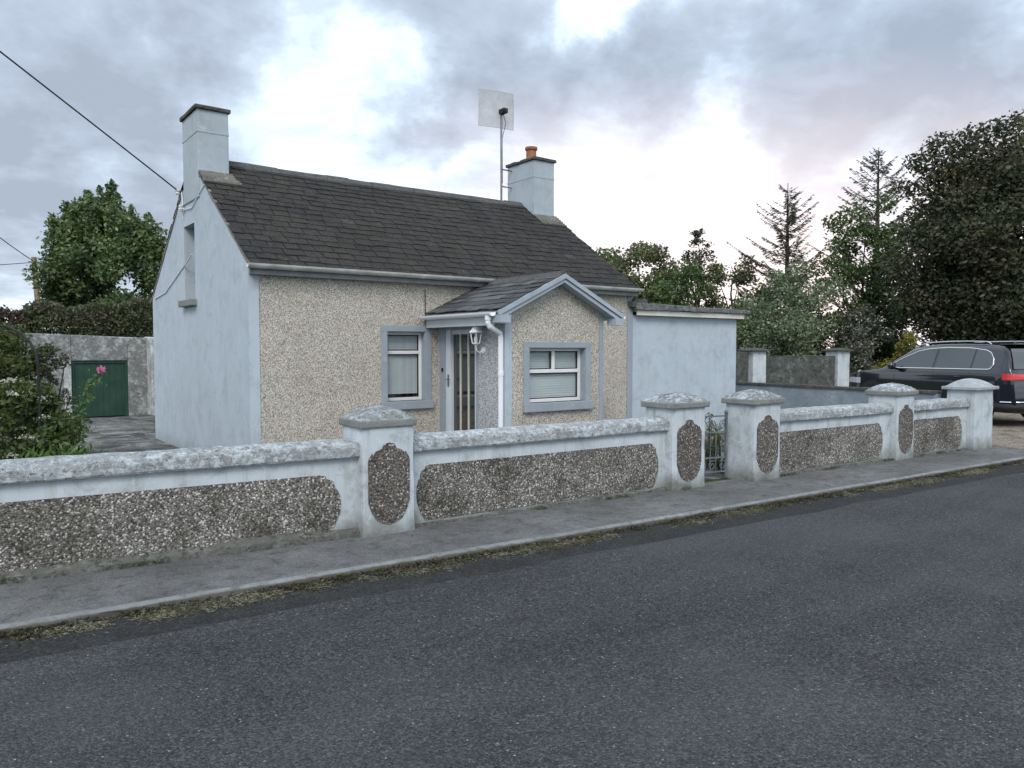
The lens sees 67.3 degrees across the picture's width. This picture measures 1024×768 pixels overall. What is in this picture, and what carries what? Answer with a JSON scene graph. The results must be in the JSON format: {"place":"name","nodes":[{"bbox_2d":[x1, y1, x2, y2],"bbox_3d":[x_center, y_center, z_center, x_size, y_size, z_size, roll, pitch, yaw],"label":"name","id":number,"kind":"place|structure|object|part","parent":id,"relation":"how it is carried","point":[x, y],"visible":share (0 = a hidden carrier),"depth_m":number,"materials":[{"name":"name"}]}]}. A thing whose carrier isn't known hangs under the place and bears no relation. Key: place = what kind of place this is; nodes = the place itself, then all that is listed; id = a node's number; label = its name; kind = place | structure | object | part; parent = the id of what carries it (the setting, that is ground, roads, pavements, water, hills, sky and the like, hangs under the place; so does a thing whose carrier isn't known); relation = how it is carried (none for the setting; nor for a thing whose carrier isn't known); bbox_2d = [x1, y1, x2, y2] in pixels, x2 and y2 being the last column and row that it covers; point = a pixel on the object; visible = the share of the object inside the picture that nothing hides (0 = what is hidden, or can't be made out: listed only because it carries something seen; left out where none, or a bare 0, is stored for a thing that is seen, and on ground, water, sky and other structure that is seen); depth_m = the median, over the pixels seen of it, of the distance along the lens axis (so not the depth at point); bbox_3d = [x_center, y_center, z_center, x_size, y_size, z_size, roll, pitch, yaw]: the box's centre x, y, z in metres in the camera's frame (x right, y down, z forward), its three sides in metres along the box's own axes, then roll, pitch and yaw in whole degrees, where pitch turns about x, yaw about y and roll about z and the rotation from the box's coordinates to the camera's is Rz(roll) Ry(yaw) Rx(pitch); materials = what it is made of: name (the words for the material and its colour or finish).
{"place":"outdoors","nodes":[
{"label":"outdoors","id":0,"kind":"place"},
{"bbox_2d":[68,415,177,454],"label":"yard","id":1,"kind":"structure","parent":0,"point":[117,433],"depth_m":14.62,"materials":[{"name":"concrete"}]},
{"bbox_2d":[0,325,40,449],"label":"garden arch","id":2,"kind":"structure","parent":1,"relation":"on","point":[37,363],"depth_m":7.99,"materials":[{"name":"black metal"}]},
{"bbox_2d":[15,447,52,458],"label":"leafy plant","id":3,"kind":"object","parent":1,"relation":"on","point":[34,454],"visible":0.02,"depth_m":7.54,"materials":[{"name":"green plant"}]},
{"bbox_2d":[0,377,80,459],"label":"elder bush","id":4,"kind":"object","parent":1,"relation":"on","point":[18,398],"visible":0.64,"depth_m":8.05,"materials":[{"name":"green plant"}]},
{"bbox_2d":[0,321,95,450],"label":"garden shrub","id":5,"kind":"object","parent":1,"relation":"on","point":[15,364],"visible":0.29,"depth_m":10.39,"materials":[{"name":"green plant"}]},
{"bbox_2d":[32,341,86,454],"bbox_3d":[-6.544,0.282,10.831,0.820,1.782,0.886,1,3,22],"label":"garden shrub","id":6,"kind":"object","parent":1,"relation":"on","point":[53,364],"visible":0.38,"depth_m":10.81,"materials":[{"name":"green plant"}]},
{"bbox_2d":[46,441,86,456],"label":"leafy plant","id":7,"kind":"object","parent":1,"relation":"on","point":[72,452],"depth_m":7.74,"materials":[{"name":"green plant"}]},
{"bbox_2d":[3,333,154,418],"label":"outbuilding","id":8,"kind":"structure","parent":1,"relation":"on","point":[128,364],"depth_m":18.58,"materials":[{"name":"grey concrete"}]},
{"bbox_2d":[74,363,125,416],"bbox_3d":[-9.920,0.112,18.522,1.202,1.330,0.050,-2,3,-38],"label":"door","id":9,"kind":"structure","parent":8,"relation":"in","point":[110,400],"depth_m":18.54,"materials":[{"name":"green paint"}]},
{"bbox_2d":[68,366,108,454],"bbox_3d":[-4.779,0.523,8.639,0.482,1.468,0.249,0,3,8],"label":"rose stem","id":10,"kind":"object","parent":1,"relation":"on","point":[101,370],"visible":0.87,"depth_m":8.62,"materials":[{"name":"green plant"}]},
{"bbox_2d":[79,441,108,454],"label":"leafy plant","id":11,"kind":"object","parent":1,"relation":"on","point":[88,449],"depth_m":7.94,"materials":[{"name":"green plant"}]},
{"bbox_2d":[0,438,360,584],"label":"garden wall","id":12,"kind":"structure","parent":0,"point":[64,515],"depth_m":5.99,"materials":[{"name":"grey paint"}]},
{"bbox_2d":[0,473,1023,767],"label":"road","id":13,"kind":"structure","parent":0,"point":[882,633],"depth_m":4.08,"materials":[{"name":"grey asphalt"}]},
{"bbox_2d":[0,463,1023,663],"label":"road edge","id":14,"kind":"object","parent":13,"relation":"attached to","point":[115,630],"visible":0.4,"depth_m":5.63,"materials":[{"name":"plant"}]},
{"bbox_2d":[0,459,1023,647],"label":"gutter moss","id":15,"kind":"object","parent":14,"relation":"on","point":[20,633],"visible":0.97,"depth_m":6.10,"materials":[{"name":"green plant"}]},
{"bbox_2d":[0,446,1023,623],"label":"footpath","id":16,"kind":"structure","parent":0,"point":[31,599],"depth_m":6.53,"materials":[{"name":"concrete"}]},
{"bbox_2d":[339,405,416,537],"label":"gate pillar","id":17,"kind":"structure","parent":16,"relation":"on","point":[382,435],"depth_m":6.83,"materials":[{"name":"white paint"}]},
{"bbox_2d":[0,449,960,583],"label":"wall foot moss","id":18,"kind":"object","parent":16,"relation":"on","point":[627,495],"depth_m":8.41,"materials":[{"name":"green plant"}]},
{"bbox_2d":[0,456,1023,634],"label":"kerb","id":19,"kind":"structure","parent":16,"relation":"on","point":[108,611],"depth_m":5.96,"materials":[{"name":"concrete"}]},
{"bbox_2d":[413,416,669,527],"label":"garden wall","id":20,"kind":"structure","parent":16,"relation":"on","point":[460,475],"depth_m":7.89,"materials":[{"name":"grey paint"}]},
{"bbox_2d":[641,392,709,490],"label":"gate pillar","id":21,"kind":"structure","parent":16,"relation":"on","point":[683,413],"depth_m":9.05,"materials":[{"name":"white paint"}]},
{"bbox_2d":[704,410,727,474],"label":"iron gate","id":22,"kind":"structure","parent":21,"relation":"attached to","point":[725,423],"depth_m":9.67,"materials":[{"name":"grey metal"}]},
{"bbox_2d":[721,389,784,481],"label":"gate pillar","id":23,"kind":"structure","parent":16,"relation":"on","point":[753,454],"depth_m":9.68,"materials":[{"name":"white paint"}]},
{"bbox_2d":[779,402,893,475],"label":"garden wall","id":24,"kind":"structure","parent":16,"relation":"on","point":[815,438],"depth_m":10.65,"materials":[{"name":"grey paint"}]},
{"bbox_2d":[865,383,918,459],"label":"gate pillar","id":25,"kind":"structure","parent":16,"relation":"on","point":[899,398],"depth_m":11.47,"materials":[{"name":"white paint"}]},
{"bbox_2d":[913,397,970,456],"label":"garden wall","id":26,"kind":"structure","parent":16,"relation":"on","point":[939,424],"depth_m":12.16,"materials":[{"name":"grey paint"}]},
{"bbox_2d":[941,378,998,449],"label":"gate pillar","id":27,"kind":"structure","parent":16,"relation":"on","point":[978,393],"depth_m":12.66,"materials":[{"name":"white paint"}]},
{"bbox_2d":[0,0,1023,348],"label":"sky","id":28,"kind":"structure","parent":0,"point":[661,121],"materials":[{"name":"grey"}]},
{"bbox_2d":[704,433,726,480],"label":"garden path","id":29,"kind":"structure","parent":0,"point":[710,476],"depth_m":10.27,"materials":[{"name":"concrete"}]},
{"bbox_2d":[705,433,723,473],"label":"garden shrub","id":30,"kind":"object","parent":29,"relation":"on","point":[718,462],"visible":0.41,"depth_m":10.23,"materials":[{"name":"green plant"}]},
{"bbox_2d":[705,412,723,467],"bbox_3d":[2.777,0.779,10.675,0.347,0.804,0.453,1,3,27],"label":"garden shrub","id":31,"kind":"object","parent":29,"relation":"on","point":[707,453],"visible":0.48,"depth_m":10.64,"materials":[{"name":"green plant"}]},
{"bbox_2d":[704,478,729,482],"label":"lawn","id":32,"kind":"structure","parent":0,"point":[721,479],"depth_m":9.68,"materials":[{"name":"green plant"}]},
{"bbox_2d":[0,304,41,333],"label":"hedge","id":33,"kind":"object","parent":32,"relation":"on","point":[6,313],"visible":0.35,"depth_m":22.96,"materials":[{"name":"green plant"}]},
{"bbox_2d":[28,257,39,302],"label":"utility pole","id":34,"kind":"object","parent":32,"relation":"on","point":[35,290],"visible":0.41,"depth_m":45.64,"materials":[{"name":"brown wood"}]},
{"bbox_2d":[0,237,32,260],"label":"overhead cable","id":35,"kind":"object","parent":34,"relation":"attached to","point":[14,248],"visible":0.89,"depth_m":43.61,"materials":[{"name":"black rubber"}]},
{"bbox_2d":[17,295,152,337],"bbox_3d":[-13.012,-1.101,24.475,4.537,3.478,1.662,-1,3,-29],"label":"hedge","id":36,"kind":"object","parent":32,"relation":"on","point":[92,318],"visible":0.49,"depth_m":23.96,"materials":[{"name":"green plant"}]},
{"bbox_2d":[22,178,168,337],"bbox_3d":[-15.808,-3.754,29.696,5.308,8.303,5.025,-2,3,-37],"label":"broadleaf tree","id":37,"kind":"object","parent":32,"relation":"on","point":[99,242],"visible":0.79,"depth_m":28.74,"materials":[{"name":"green plant"}]},
{"bbox_2d":[150,103,748,447],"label":"cottage","id":38,"kind":"structure","parent":32,"relation":"on","point":[288,305],"depth_m":11.17,"materials":[{"name":"grey paint"}]},
{"bbox_2d":[155,185,203,298],"bbox_3d":[-5.453,-2.254,12.493,0.034,1.582,3.303,-2,3,-37],"label":"gable cable","id":39,"kind":"object","parent":38,"relation":"attached to","point":[191,254],"visible":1,"depth_m":12.11,"materials":[{"name":"white plastic"}]},
{"bbox_2d":[175,189,184,211],"bbox_3d":[-5.223,-2.886,12.100,0.114,0.365,0.196,-2,3,-37],"label":"cable bracket","id":40,"kind":"object","parent":38,"relation":"attached to","point":[180,208],"visible":1,"depth_m":12.06,"materials":[{"name":"white ceramic"}]},
{"bbox_2d":[0,51,176,189],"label":"overhead cable","id":41,"kind":"object","parent":40,"relation":"attached to","point":[29,74],"visible":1,"depth_m":10.83,"materials":[{"name":"black rubber"}]},
{"bbox_2d":[178,299,196,307],"bbox_3d":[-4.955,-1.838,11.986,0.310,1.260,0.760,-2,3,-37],"label":"window sill","id":42,"kind":"structure","parent":38,"relation":"in","point":[189,302],"depth_m":11.77,"materials":[{"name":"blue paint"}]},
{"bbox_2d":[380,325,433,409],"bbox_3d":[-1.626,-0.245,11.244,0.850,1.205,0.460,-2,3,-37],"label":"window","id":43,"kind":"structure","parent":38,"relation":"in","point":[406,356],"depth_m":11.24,"materials":[{"name":"white plastic"}]},
{"bbox_2d":[445,329,475,430],"bbox_3d":[-0.714,0.161,10.956,0.144,1.880,0.800,-2,3,-37],"label":"door","id":44,"kind":"structure","parent":38,"relation":"in","point":[460,379],"depth_m":11.02,"materials":[{"name":"white paint"}]},
{"bbox_2d":[469,326,485,353],"bbox_3d":[-0.477,-0.636,10.373,0.233,0.454,0.182,-2,3,-37],"label":"wall lantern","id":45,"kind":"object","parent":38,"relation":"attached to","point":[475,329],"depth_m":10.33,"materials":[{"name":"white paint"}]},
{"bbox_2d":[478,89,513,199],"bbox_3d":[-0.236,-4.801,15.416,0.811,2.247,0.376,-1,3,-16],"label":"grid aerial","id":46,"kind":"object","parent":38,"relation":"attached to","point":[502,112],"visible":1,"depth_m":15.49,"materials":[{"name":"grey metal"}]},
{"bbox_2d":[522,342,592,412],"bbox_3d":[0.602,-0.108,10.652,1.230,0.946,0.220,-2,3,-37],"label":"window","id":47,"kind":"structure","parent":38,"relation":"in","point":[556,372],"depth_m":10.71,"materials":[{"name":"white plastic"}]},
{"bbox_2d":[595,246,644,294],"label":"broadleaf tree","id":48,"kind":"object","parent":32,"relation":"on","point":[606,253],"visible":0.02,"depth_m":37.25,"materials":[{"name":"green plant"}]},
{"bbox_2d":[607,238,691,306],"bbox_3d":[6.264,-3.314,35.638,5.240,6.876,4.382,0,3,-2],"label":"broadleaf tree","id":49,"kind":"object","parent":32,"relation":"on","point":[655,254],"visible":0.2,"depth_m":35.07,"materials":[{"name":"green plant"}]},
{"bbox_2d":[645,257,718,307],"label":"broadleaf tree","id":50,"kind":"object","parent":32,"relation":"on","point":[684,275],"visible":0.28,"depth_m":33.26,"materials":[{"name":"green plant"}]},
{"bbox_2d":[676,228,726,307],"bbox_3d":[8.825,-3.698,36.937,3.053,7.529,3.299,0,3,-4],"label":"conifer tree","id":51,"kind":"object","parent":32,"relation":"on","point":[696,240],"visible":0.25,"depth_m":36.60,"materials":[{"name":"green plant"}]},
{"bbox_2d":[699,255,776,347],"bbox_3d":[10.401,-3.018,36.040,4.421,6.257,4.558,0,3,-1],"label":"broadleaf tree","id":52,"kind":"object","parent":32,"relation":"on","point":[718,276],"visible":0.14,"depth_m":35.73,"materials":[{"name":"green plant"}]},
{"bbox_2d":[735,352,747,391],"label":"back wall","id":53,"kind":"structure","parent":32,"relation":"on","point":[741,366],"depth_m":22.59,"materials":[{"name":"grey concrete"}]},
{"bbox_2d":[736,318,756,350],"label":"dark shrub","id":54,"kind":"object","parent":32,"relation":"on","point":[738,335],"visible":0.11,"depth_m":28.72,"materials":[{"name":"green plant"}]},
{"bbox_2d":[722,282,779,355],"bbox_3d":[10.427,-2.023,32.947,4.096,4.552,3.584,0,3,5],"label":"broadleaf tree","id":55,"kind":"object","parent":32,"relation":"on","point":[750,294],"visible":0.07,"depth_m":32.37,"materials":[{"name":"green plant"}]},
{"bbox_2d":[704,185,859,349],"bbox_3d":[11.629,-4.141,32.794,5.208,8.790,6.235,-2,3,-37],"label":"conifer tree","id":56,"kind":"object","parent":32,"relation":"on","point":[791,218],"visible":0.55,"depth_m":32.49,"materials":[{"name":"green plant"}]},
{"bbox_2d":[730,255,859,371],"bbox_3d":[10.418,-2.179,28.830,4.921,5.236,4.969,-2,3,-37],"label":"silvery shrub","id":57,"kind":"object","parent":32,"relation":"on","point":[789,337],"visible":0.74,"depth_m":28.39,"materials":[{"name":"green plant"}]},
{"bbox_2d":[766,356,834,385],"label":"back wall","id":58,"kind":"structure","parent":32,"relation":"on","point":[814,370],"depth_m":23.68,"materials":[{"name":"grey concrete"}]},
{"bbox_2d":[821,348,854,386],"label":"boundary pillar","id":59,"kind":"structure","parent":32,"relation":"on","point":[842,357],"depth_m":24.29,"materials":[{"name":"white paint"}]},
{"bbox_2d":[736,382,941,408],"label":"side wall","id":60,"kind":"structure","parent":32,"relation":"on","point":[800,395],"depth_m":14.93,"materials":[{"name":"grey paint"}]},
{"bbox_2d":[805,311,872,369],"bbox_3d":[12.137,-1.166,29.074,2.396,3.194,3.213,1,3,12],"label":"dark shrub","id":61,"kind":"object","parent":32,"relation":"on","point":[840,321],"visible":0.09,"depth_m":28.50,"materials":[{"name":"green plant"}]},
{"bbox_2d":[806,189,920,369],"bbox_3d":[13.875,-3.554,29.789,4.288,7.892,3.943,-2,3,-37],"label":"broadleaf tree","id":62,"kind":"object","parent":32,"relation":"on","point":[873,294],"visible":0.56,"depth_m":29.36,"materials":[{"name":"green plant"}]},
{"bbox_2d":[808,147,926,344],"bbox_3d":[17.087,-5.417,35.789,7.046,11.068,6.637,-2,3,-37],"label":"conifer tree","id":63,"kind":"object","parent":32,"relation":"on","point":[883,172],"visible":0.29,"depth_m":35.51,"materials":[{"name":"green plant"}]},
{"bbox_2d":[835,303,900,377],"bbox_3d":[12.358,-1.215,27.309,2.834,3.449,2.599,-1,3,-19],"label":"blossoming shrub","id":64,"kind":"object","parent":32,"relation":"on","point":[862,347],"visible":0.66,"depth_m":27.18,"materials":[{"name":"green plant"}]},
{"bbox_2d":[871,330,920,368],"bbox_3d":[12.983,-0.609,25.641,1.850,2.387,2.128,-2,3,-37],"label":"yellow shrub","id":65,"kind":"object","parent":32,"relation":"on","point":[904,346],"visible":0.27,"depth_m":25.31,"materials":[{"name":"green plant"}]},
{"bbox_2d":[873,109,1023,345],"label":"broadleaf tree","id":66,"kind":"object","parent":32,"relation":"on","point":[967,233],"visible":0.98,"depth_m":25.03,"materials":[{"name":"green plant"}]},
{"bbox_2d":[737,348,770,382],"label":"boundary pillar","id":67,"kind":"structure","parent":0,"point":[756,364],"depth_m":22.70,"materials":[{"name":"white paint"}]},
{"bbox_2d":[992,412,1023,448],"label":"driveway","id":68,"kind":"structure","parent":0,"point":[1007,430],"depth_m":15.54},
{"bbox_2d":[849,341,1023,416],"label":"parked car","id":69,"kind":"object","parent":68,"relation":"on","point":[938,366],"visible":0.57,"depth_m":17.26,"materials":[{"name":"black paint"}]},
{"bbox_3d":[9.683,-0.623,18.548,0.228,0.476,1.330,-1,3,-17],"label":"side window","id":70,"kind":"part","parent":69,"relation":"part of","materials":[{"name":"grey glass"}]},
{"bbox_3d":[10.034,-0.582,17.390,0.231,0.481,0.950,-1,3,-17],"label":"side window","id":71,"kind":"part","parent":69,"relation":"part of","materials":[{"name":"grey glass"}]},
{"bbox_3d":[10.252,-0.536,16.648,0.216,0.444,0.500,-1,3,-17],"label":"side window","id":72,"kind":"part","parent":69,"relation":"part of","materials":[{"name":"grey glass"}]},
{"bbox_3d":[11.182,-0.537,16.342,1.582,0.425,0.242,-1,3,-17],"label":"rear window","id":73,"kind":"part","parent":69,"relation":"part of","materials":[{"name":"grey glass"}]}
]}

